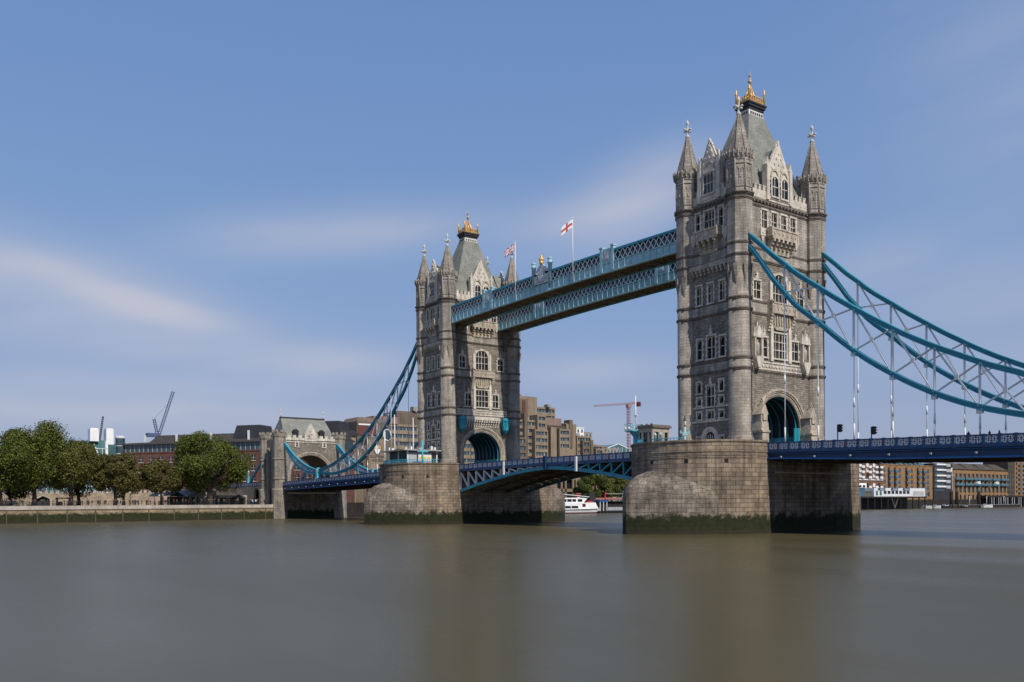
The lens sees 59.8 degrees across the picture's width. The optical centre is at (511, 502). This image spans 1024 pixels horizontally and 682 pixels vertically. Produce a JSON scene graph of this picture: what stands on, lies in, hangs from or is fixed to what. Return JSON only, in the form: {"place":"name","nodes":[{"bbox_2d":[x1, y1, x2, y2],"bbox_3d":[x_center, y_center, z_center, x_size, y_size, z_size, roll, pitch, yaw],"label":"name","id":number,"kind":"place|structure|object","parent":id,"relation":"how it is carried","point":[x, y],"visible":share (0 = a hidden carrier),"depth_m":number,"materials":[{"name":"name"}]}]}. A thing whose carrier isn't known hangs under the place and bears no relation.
{"place":"outdoors","nodes":[
{"label":"outdoors","id":0,"kind":"place"},
{"bbox_2d":[183,490,217,504],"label":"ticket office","id":1,"kind":"structure","parent":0,"point":[202,496],"depth_m":279.38,"materials":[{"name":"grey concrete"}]},
{"bbox_2d":[216,495,246,504],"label":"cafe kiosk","id":2,"kind":"object","parent":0,"point":[221,498],"visible":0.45,"depth_m":286.45,"materials":[{"name":"white"}]},
{"bbox_2d":[343,387,610,501],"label":"hotel building","id":3,"kind":"structure","parent":0,"point":[544,431],"depth_m":400.88,"materials":[{"name":"brown concrete"}]},
{"bbox_2d":[0,507,1023,681],"bbox_3d":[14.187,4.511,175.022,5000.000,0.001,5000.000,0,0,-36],"label":"water","id":4,"kind":"structure","parent":0,"point":[912,595],"depth_m":41.17,"materials":[{"name":"brown liquid"}]},
{"bbox_2d":[0,504,272,523],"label":"quay wall","id":5,"kind":"structure","parent":4,"relation":"in","point":[53,514],"depth_m":246.21,"materials":[{"name":"stone"}]},
{"bbox_2d":[16,501,256,505],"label":"quay railing","id":6,"kind":"object","parent":5,"relation":"on","point":[108,503],"visible":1,"depth_m":246.61,"materials":[{"name":"metal"}]},
{"bbox_2d":[364,463,564,524],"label":"bridge pier","id":7,"kind":"structure","parent":4,"relation":"in","point":[413,493],"depth_m":192.98,"materials":[{"name":"stone"}]},
{"bbox_2d":[383,429,391,460],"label":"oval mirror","id":8,"kind":"object","parent":7,"relation":"on","point":[387,435],"visible":0.9,"depth_m":203.96,"materials":[{"name":"white paint"}]},
{"bbox_2d":[381,446,440,462],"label":"glass pavilion","id":9,"kind":"structure","parent":7,"relation":"on","point":[404,453],"depth_m":195.66,"materials":[{"name":"glass"}]},
{"bbox_2d":[383,459,438,463],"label":"safety railing","id":10,"kind":"object","parent":7,"relation":"on","point":[407,461],"visible":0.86,"depth_m":192.28,"materials":[{"name":"metal"}]},
{"bbox_2d":[414,213,520,463],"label":"stone tower","id":11,"kind":"structure","parent":7,"relation":"on","point":[468,381],"depth_m":204.00,"materials":[{"name":"stone"}]},
{"bbox_2d":[319,343,416,476],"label":"suspension chain","id":12,"kind":"object","parent":11,"relation":"hanging from","point":[366,432],"visible":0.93,"depth_m":226.02,"materials":[{"name":"teal paint"}]},
{"bbox_2d":[429,280,435,297],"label":"window","id":13,"kind":"structure","parent":11,"relation":"in","point":[431,284],"depth_m":202.65,"materials":[{"name":"stone"}]},
{"bbox_2d":[430,306,435,319],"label":"window","id":14,"kind":"structure","parent":11,"relation":"in","point":[433,309],"depth_m":203.10,"materials":[{"name":"stone"}]},
{"bbox_2d":[431,385,436,408],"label":"window","id":15,"kind":"structure","parent":11,"relation":"in","point":[434,392],"depth_m":202.60,"materials":[{"name":"stone"}]},
{"bbox_2d":[458,348,466,368],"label":"window","id":16,"kind":"structure","parent":11,"relation":"in","point":[461,358],"depth_m":201.07,"materials":[{"name":"stone"}]},
{"bbox_2d":[464,386,472,406],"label":"window","id":17,"kind":"structure","parent":11,"relation":"in","point":[467,396],"depth_m":202.01,"materials":[{"name":"stone"}]},
{"bbox_2d":[474,284,481,296],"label":"window","id":18,"kind":"structure","parent":11,"relation":"in","point":[477,288],"depth_m":203.20,"materials":[{"name":"stone"}]},
{"bbox_2d":[474,349,488,369],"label":"window","id":19,"kind":"structure","parent":11,"relation":"in","point":[481,356],"depth_m":204.29,"materials":[{"name":"stone"}]},
{"bbox_2d":[476,389,488,408],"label":"window","id":20,"kind":"structure","parent":11,"relation":"in","point":[481,396],"depth_m":204.24,"materials":[{"name":"stone"}]},
{"bbox_2d":[492,388,499,408],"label":"window","id":21,"kind":"structure","parent":11,"relation":"in","point":[494,396],"depth_m":206.40,"materials":[{"name":"stone"}]},
{"bbox_2d":[496,352,503,372],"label":"window","id":22,"kind":"structure","parent":11,"relation":"in","point":[500,362],"depth_m":207.20,"materials":[{"name":"stone"}]},
{"bbox_2d":[459,456,593,492],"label":"bascule leaf","id":23,"kind":"object","parent":7,"relation":"attached to","point":[532,472],"visible":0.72,"depth_m":186.90,"materials":[{"name":"metal"}]},
{"bbox_2d":[564,493,599,513],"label":"tour boat","id":24,"kind":"object","parent":4,"relation":"on","point":[587,505],"visible":0.65,"depth_m":352.61,"materials":[{"name":"white paint"}]},
{"bbox_2d":[595,500,622,512],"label":"landing pontoon","id":25,"kind":"object","parent":4,"relation":"on","point":[619,510],"visible":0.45,"depth_m":360.94,"materials":[{"name":"blue paint"}]},
{"bbox_2d":[347,499,1021,516],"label":"embankment wall","id":26,"kind":"structure","parent":4,"relation":"in","point":[355,509],"depth_m":503.51,"materials":[{"name":"grey stone"}]},
{"bbox_2d":[622,439,860,534],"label":"bridge pier","id":27,"kind":"structure","parent":4,"relation":"in","point":[718,486],"depth_m":125.61,"materials":[{"name":"stone"}]},
{"bbox_2d":[544,452,631,479],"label":"bascule leaf","id":28,"kind":"object","parent":27,"relation":"attached to","point":[617,464],"visible":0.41,"depth_m":159.21,"materials":[{"name":"metal"}]},
{"bbox_2d":[624,396,643,443],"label":"signal mast","id":29,"kind":"object","parent":27,"relation":"on","point":[633,433],"visible":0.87,"depth_m":136.65,"materials":[{"name":"teal metal"}]},
{"bbox_2d":[636,423,671,441],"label":"bridge cabin","id":30,"kind":"object","parent":27,"relation":"on","point":[646,432],"visible":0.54,"depth_m":134.89,"materials":[{"name":"stone"}]},
{"bbox_2d":[680,416,689,439],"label":"street lamp","id":31,"kind":"object","parent":27,"relation":"on","point":[684,433],"visible":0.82,"depth_m":128.94,"materials":[{"name":"teal metal"}]},
{"bbox_2d":[673,73,827,441],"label":"stone tower","id":32,"kind":"structure","parent":27,"relation":"on","point":[730,300],"depth_m":136.96,"materials":[{"name":"stone"}]},
{"bbox_2d":[451,228,675,326],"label":"walkway","id":33,"kind":"structure","parent":32,"relation":"attached to","point":[543,282],"depth_m":165.64,"materials":[{"name":"blue paint"}]},
{"bbox_2d":[514,241,515,298],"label":"flagpole","id":34,"kind":"object","parent":33,"relation":"attached to","point":[515,271],"visible":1,"depth_m":177.50,"materials":[{"name":"white metal"}]},
{"bbox_2d":[505,243,514,257],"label":"flag","id":35,"kind":"object","parent":34,"relation":"attached to","point":[510,250],"visible":1,"depth_m":177.59,"materials":[{"name":"white fabric"}]},
{"bbox_2d":[572,217,572,279],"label":"flagpole","id":36,"kind":"object","parent":33,"relation":"attached to","point":[572,248],"visible":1,"depth_m":163.00,"materials":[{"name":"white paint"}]},
{"bbox_2d":[561,220,571,235],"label":"flag","id":37,"kind":"object","parent":36,"relation":"attached to","point":[566,227],"visible":1,"depth_m":163.07,"materials":[{"name":"white fabric"}]},
{"bbox_2d":[497,263,676,331],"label":"walkway","id":38,"kind":"structure","parent":32,"relation":"attached to","point":[643,284],"depth_m":181.30,"materials":[{"name":"blue paint"}]},
{"bbox_2d":[694,212,701,231],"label":"window","id":39,"kind":"structure","parent":32,"relation":"in","point":[698,215],"depth_m":138.13,"materials":[{"name":"stone"}]},
{"bbox_2d":[695,284,702,307],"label":"window","id":40,"kind":"structure","parent":32,"relation":"in","point":[697,287],"depth_m":137.79,"materials":[{"name":"stone"}]},
{"bbox_2d":[695,381,702,394],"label":"window","id":41,"kind":"structure","parent":32,"relation":"in","point":[699,384],"depth_m":138.13,"materials":[{"name":"stone"}]},
{"bbox_2d":[695,396,702,407],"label":"window","id":42,"kind":"structure","parent":32,"relation":"in","point":[698,399],"depth_m":138.09,"materials":[{"name":"stone"}]},
{"bbox_2d":[695,338,703,361],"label":"window","id":43,"kind":"structure","parent":32,"relation":"in","point":[699,341],"depth_m":138.03,"materials":[{"name":"stone"}]},
{"bbox_2d":[702,169,714,196],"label":"window","id":44,"kind":"structure","parent":32,"relation":"in","point":[708,185],"depth_m":135.92,"materials":[{"name":"stone"}]},
{"bbox_2d":[703,207,715,228],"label":"window","id":45,"kind":"structure","parent":32,"relation":"in","point":[710,215],"depth_m":136.29,"materials":[{"name":"stone"}]},
{"bbox_2d":[701,427,718,438],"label":"doorway","id":46,"kind":"structure","parent":32,"relation":"in","point":[709,432],"depth_m":135.95,"materials":[{"name":"stone"}]},
{"bbox_2d":[706,281,714,304],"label":"window","id":47,"kind":"structure","parent":32,"relation":"in","point":[711,286],"depth_m":136.09,"materials":[{"name":"stone"}]},
{"bbox_2d":[705,375,715,407],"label":"window","id":48,"kind":"structure","parent":32,"relation":"in","point":[711,388],"depth_m":136.02,"materials":[{"name":"stone"}]},
{"bbox_2d":[705,409,715,420],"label":"window","id":49,"kind":"structure","parent":32,"relation":"in","point":[711,412],"depth_m":136.12,"materials":[{"name":"stone"}]},
{"bbox_2d":[705,325,716,360],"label":"window","id":50,"kind":"structure","parent":32,"relation":"in","point":[712,347],"depth_m":135.92,"materials":[{"name":"stone"}]},
{"bbox_2d":[717,204,724,226],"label":"window","id":51,"kind":"structure","parent":32,"relation":"in","point":[722,209],"depth_m":134.40,"materials":[{"name":"stone"}]},
{"bbox_2d":[717,378,724,391],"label":"window","id":52,"kind":"structure","parent":32,"relation":"in","point":[720,380],"depth_m":134.42,"materials":[{"name":"stone"}]},
{"bbox_2d":[717,394,725,404],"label":"window","id":53,"kind":"structure","parent":32,"relation":"in","point":[720,396],"depth_m":134.37,"materials":[{"name":"stone"}]},
{"bbox_2d":[717,408,725,418],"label":"window","id":54,"kind":"structure","parent":32,"relation":"in","point":[723,411],"depth_m":134.21,"materials":[{"name":"stone"}]},
{"bbox_2d":[718,278,726,301],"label":"window","id":55,"kind":"structure","parent":32,"relation":"in","point":[720,281],"depth_m":134.07,"materials":[{"name":"stone"}]},
{"bbox_2d":[718,333,726,357],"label":"window","id":56,"kind":"structure","parent":32,"relation":"in","point":[723,338],"depth_m":134.24,"materials":[{"name":"stone"}]},
{"bbox_2d":[752,269,762,300],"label":"window","id":57,"kind":"structure","parent":32,"relation":"in","point":[755,283],"depth_m":134.30,"materials":[{"name":"stone"}]},
{"bbox_2d":[760,208,768,228],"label":"window","id":58,"kind":"structure","parent":32,"relation":"in","point":[762,213],"depth_m":135.41,"materials":[{"name":"stone"}]},
{"bbox_2d":[763,326,768,358],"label":"window","id":59,"kind":"structure","parent":32,"relation":"in","point":[765,338],"depth_m":135.42,"materials":[{"name":"stone"}]},
{"bbox_2d":[770,210,777,227],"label":"window","id":60,"kind":"structure","parent":32,"relation":"in","point":[773,214],"depth_m":136.64,"materials":[{"name":"stone"}]},
{"bbox_2d":[770,175,779,198],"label":"window","id":61,"kind":"structure","parent":32,"relation":"in","point":[774,180],"depth_m":136.45,"materials":[{"name":"stone"}]},
{"bbox_2d":[773,273,787,303],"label":"window","id":62,"kind":"structure","parent":32,"relation":"in","point":[776,293],"depth_m":137.49,"materials":[{"name":"stone"}]},
{"bbox_2d":[774,331,787,360],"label":"window","id":63,"kind":"structure","parent":32,"relation":"in","point":[778,339],"depth_m":137.72,"materials":[{"name":"stone"}]},
{"bbox_2d":[779,213,787,229],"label":"window","id":64,"kind":"structure","parent":32,"relation":"in","point":[782,217],"depth_m":138.09,"materials":[{"name":"stone"}]},
{"bbox_2d":[780,178,788,201],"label":"window","id":65,"kind":"structure","parent":32,"relation":"in","point":[784,183],"depth_m":137.83,"materials":[{"name":"stone"}]},
{"bbox_2d":[789,216,796,232],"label":"window","id":66,"kind":"structure","parent":32,"relation":"in","point":[792,220],"depth_m":139.35,"materials":[{"name":"stone"}]},
{"bbox_2d":[791,331,799,362],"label":"window","id":67,"kind":"structure","parent":32,"relation":"in","point":[793,345],"depth_m":139.59,"materials":[{"name":"stone"}]},
{"bbox_2d":[795,280,804,307],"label":"window","id":68,"kind":"structure","parent":32,"relation":"in","point":[798,296],"depth_m":140.44,"materials":[{"name":"stone"}]},
{"bbox_2d":[748,232,1023,441],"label":"suspension chain","id":69,"kind":"object","parent":32,"relation":"hanging from","point":[934,393],"visible":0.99,"depth_m":113.30,"materials":[{"name":"teal paint"}]},
{"bbox_2d":[767,432,1023,463],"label":"suspended deck","id":70,"kind":"structure","parent":69,"relation":"hanging from","point":[997,447],"depth_m":112.09,"materials":[{"name":"metal"}]},
{"bbox_2d":[821,252,1023,438],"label":"suspension chain","id":71,"kind":"object","parent":32,"relation":"hanging from","point":[1005,402],"visible":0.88,"depth_m":127.36,"materials":[{"name":"teal paint"}]},
{"bbox_2d":[860,496,926,508],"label":"pier platform","id":72,"kind":"structure","parent":4,"relation":"in","point":[884,502],"depth_m":474.59,"materials":[{"name":"black paint"}]},
{"bbox_2d":[865,488,924,495],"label":"pier station","id":73,"kind":"object","parent":72,"relation":"on","point":[897,491],"visible":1,"depth_m":468.42,"materials":[{"name":"grey paint"}]},
{"bbox_2d":[941,496,1019,507],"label":"mooring pontoon","id":74,"kind":"object","parent":4,"relation":"on","point":[996,505],"visible":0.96,"depth_m":533.69,"materials":[{"name":"red metal"}]},
{"bbox_2d":[981,495,1023,506],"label":"jetty","id":75,"kind":"object","parent":4,"relation":"in","point":[1005,496],"visible":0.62,"depth_m":556.84,"materials":[{"name":"grey paint"}]},
{"bbox_2d":[0,0,1023,493],"label":"sky","id":76,"kind":"structure","parent":0,"point":[231,208],"materials":[{"name":"blue"}]},
{"label":"ground","id":77,"kind":"structure","parent":0,"visible":0},
{"bbox_2d":[0,444,40,505],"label":"plane tree","id":78,"kind":"object","parent":77,"relation":"on","point":[11,496],"visible":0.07,"depth_m":257.62,"materials":[{"name":"green plant"}]},
{"bbox_2d":[0,427,44,505],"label":"plane tree","id":79,"kind":"object","parent":77,"relation":"on","point":[14,453],"visible":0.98,"depth_m":235.26,"materials":[{"name":"green plant"}]},
{"bbox_2d":[0,418,78,505],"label":"plane tree","id":80,"kind":"object","parent":77,"relation":"on","point":[50,433],"visible":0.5,"depth_m":245.60,"materials":[{"name":"green plant"}]},
{"bbox_2d":[32,439,111,505],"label":"plane tree","id":81,"kind":"object","parent":77,"relation":"on","point":[76,472],"visible":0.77,"depth_m":248.42,"materials":[{"name":"green plant"}]},
{"bbox_2d":[37,428,125,493],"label":"glass office","id":82,"kind":"structure","parent":77,"relation":"on","point":[106,445],"depth_m":338.20,"materials":[{"name":"white paint"}]},
{"bbox_2d":[60,438,102,505],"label":"plane tree","id":83,"kind":"object","parent":77,"relation":"on","point":[77,493],"visible":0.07,"depth_m":266.74,"materials":[{"name":"green plant"}]},
{"bbox_2d":[2,490,176,505],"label":"curtain wall","id":84,"kind":"structure","parent":77,"relation":"on","point":[51,496],"depth_m":291.09,"materials":[{"name":"stone"}]},
{"bbox_2d":[90,451,144,504],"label":"plane tree","id":85,"kind":"object","parent":77,"relation":"on","point":[125,478],"visible":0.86,"depth_m":253.65,"materials":[{"name":"green plant"}]},
{"bbox_2d":[113,463,142,504],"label":"plane tree","id":86,"kind":"object","parent":77,"relation":"on","point":[123,496],"visible":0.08,"depth_m":272.83,"materials":[{"name":"green plant"}]},
{"bbox_2d":[146,391,174,436],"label":"luffing crane","id":87,"kind":"object","parent":77,"relation":"on","point":[155,434],"visible":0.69,"depth_m":444.90,"materials":[{"name":"blue paint"}]},
{"bbox_2d":[138,457,183,504],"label":"plane tree","id":88,"kind":"object","parent":77,"relation":"on","point":[155,482],"visible":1,"depth_m":258.38,"materials":[{"name":"green plant"}]},
{"bbox_2d":[148,490,195,504],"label":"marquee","id":89,"kind":"object","parent":77,"relation":"on","point":[183,492],"visible":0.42,"depth_m":272.68,"materials":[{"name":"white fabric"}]},
{"bbox_2d":[170,430,254,504],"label":"plane tree","id":90,"kind":"object","parent":77,"relation":"on","point":[197,472],"visible":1,"depth_m":265.82,"materials":[{"name":"green plant"}]},
{"bbox_2d":[114,421,354,503],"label":"brick warehouse","id":91,"kind":"structure","parent":77,"relation":"on","point":[243,438],"depth_m":331.17,"materials":[{"name":"brick"}]},
{"bbox_2d":[216,482,259,504],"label":"approach viaduct","id":92,"kind":"object","parent":77,"relation":"on","point":[249,490],"visible":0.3,"depth_m":302.55,"materials":[{"name":"stone"}]},
{"bbox_2d":[259,410,346,518],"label":"gate tower","id":93,"kind":"structure","parent":77,"relation":"on","point":[312,442],"depth_m":283.94,"materials":[{"name":"stone"}]},
{"bbox_2d":[284,442,320,481],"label":"suspension chain","id":94,"kind":"object","parent":93,"relation":"hanging from","point":[291,453],"visible":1,"depth_m":267.33,"materials":[{"name":"teal paint"}]},
{"bbox_2d":[282,472,379,490],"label":"suspended deck","id":95,"kind":"structure","parent":94,"relation":"hanging from","point":[355,481],"depth_m":250.50,"materials":[{"name":"paint"}]},
{"bbox_2d":[336,444,374,474],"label":"suspension chain","id":96,"kind":"object","parent":93,"relation":"hanging from","point":[340,449],"visible":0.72,"depth_m":279.43,"materials":[{"name":"teal paint"}]},
{"bbox_2d":[572,479,593,497],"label":"plane tree","id":97,"kind":"object","parent":77,"relation":"on","point":[582,487],"visible":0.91,"depth_m":388.83,"materials":[{"name":"green plant"}]},
{"bbox_2d":[582,474,608,497],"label":"plane tree","id":98,"kind":"object","parent":77,"relation":"on","point":[595,480],"visible":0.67,"depth_m":392.77,"materials":[{"name":"green plant"}]},
{"bbox_2d":[597,475,615,499],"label":"plane tree","id":99,"kind":"object","parent":77,"relation":"on","point":[609,491],"visible":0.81,"depth_m":394.00,"materials":[{"name":"green plant"}]},
{"bbox_2d":[603,475,620,500],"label":"plane tree","id":100,"kind":"object","parent":77,"relation":"on","point":[617,489],"visible":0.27,"depth_m":400.52,"materials":[{"name":"green plant"}]},
{"bbox_2d":[608,448,619,500],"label":"apartment block","id":101,"kind":"structure","parent":77,"relation":"on","point":[612,450],"depth_m":556.14,"materials":[{"name":"grey concrete"}]},
{"bbox_2d":[603,444,627,500],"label":"glass hall","id":102,"kind":"structure","parent":77,"relation":"on","point":[622,448],"depth_m":586.78,"materials":[{"name":"white paint"}]},
{"bbox_2d":[595,401,640,451],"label":"tower crane","id":103,"kind":"object","parent":77,"relation":"on","point":[629,406],"visible":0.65,"depth_m":589.93,"materials":[{"name":"paint"}]},
{"bbox_2d":[617,478,627,500],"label":"plane tree","id":104,"kind":"object","parent":77,"relation":"on","point":[623,483],"visible":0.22,"depth_m":408.20,"materials":[{"name":"green plant"}]},
{"bbox_2d":[859,463,882,487],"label":"apartment block","id":105,"kind":"structure","parent":77,"relation":"on","point":[870,475],"depth_m":484.63,"materials":[{"name":"white brick"}]},
{"bbox_2d":[882,462,932,499],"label":"brick warehouse","id":106,"kind":"structure","parent":77,"relation":"on","point":[908,475],"depth_m":506.61,"materials":[{"name":"brown brick"}]},
{"bbox_2d":[924,463,951,499],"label":"apartment block","id":107,"kind":"structure","parent":77,"relation":"on","point":[942,479],"depth_m":526.14,"materials":[{"name":"white paint"}]},
{"bbox_2d":[942,463,1008,498],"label":"brick warehouse","id":108,"kind":"structure","parent":77,"relation":"on","point":[970,480],"depth_m":552.29,"materials":[{"name":"brown brick"}]},
{"bbox_2d":[983,462,1014,498],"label":"brick warehouse","id":109,"kind":"structure","parent":77,"relation":"on","point":[1009,467],"depth_m":576.87,"materials":[{"name":"grey brick"}]},
{"bbox_2d":[1015,462,1023,498],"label":"brick warehouse","id":110,"kind":"structure","parent":77,"relation":"on","point":[1019,478],"depth_m":582.43,"materials":[{"name":"brown brick"}]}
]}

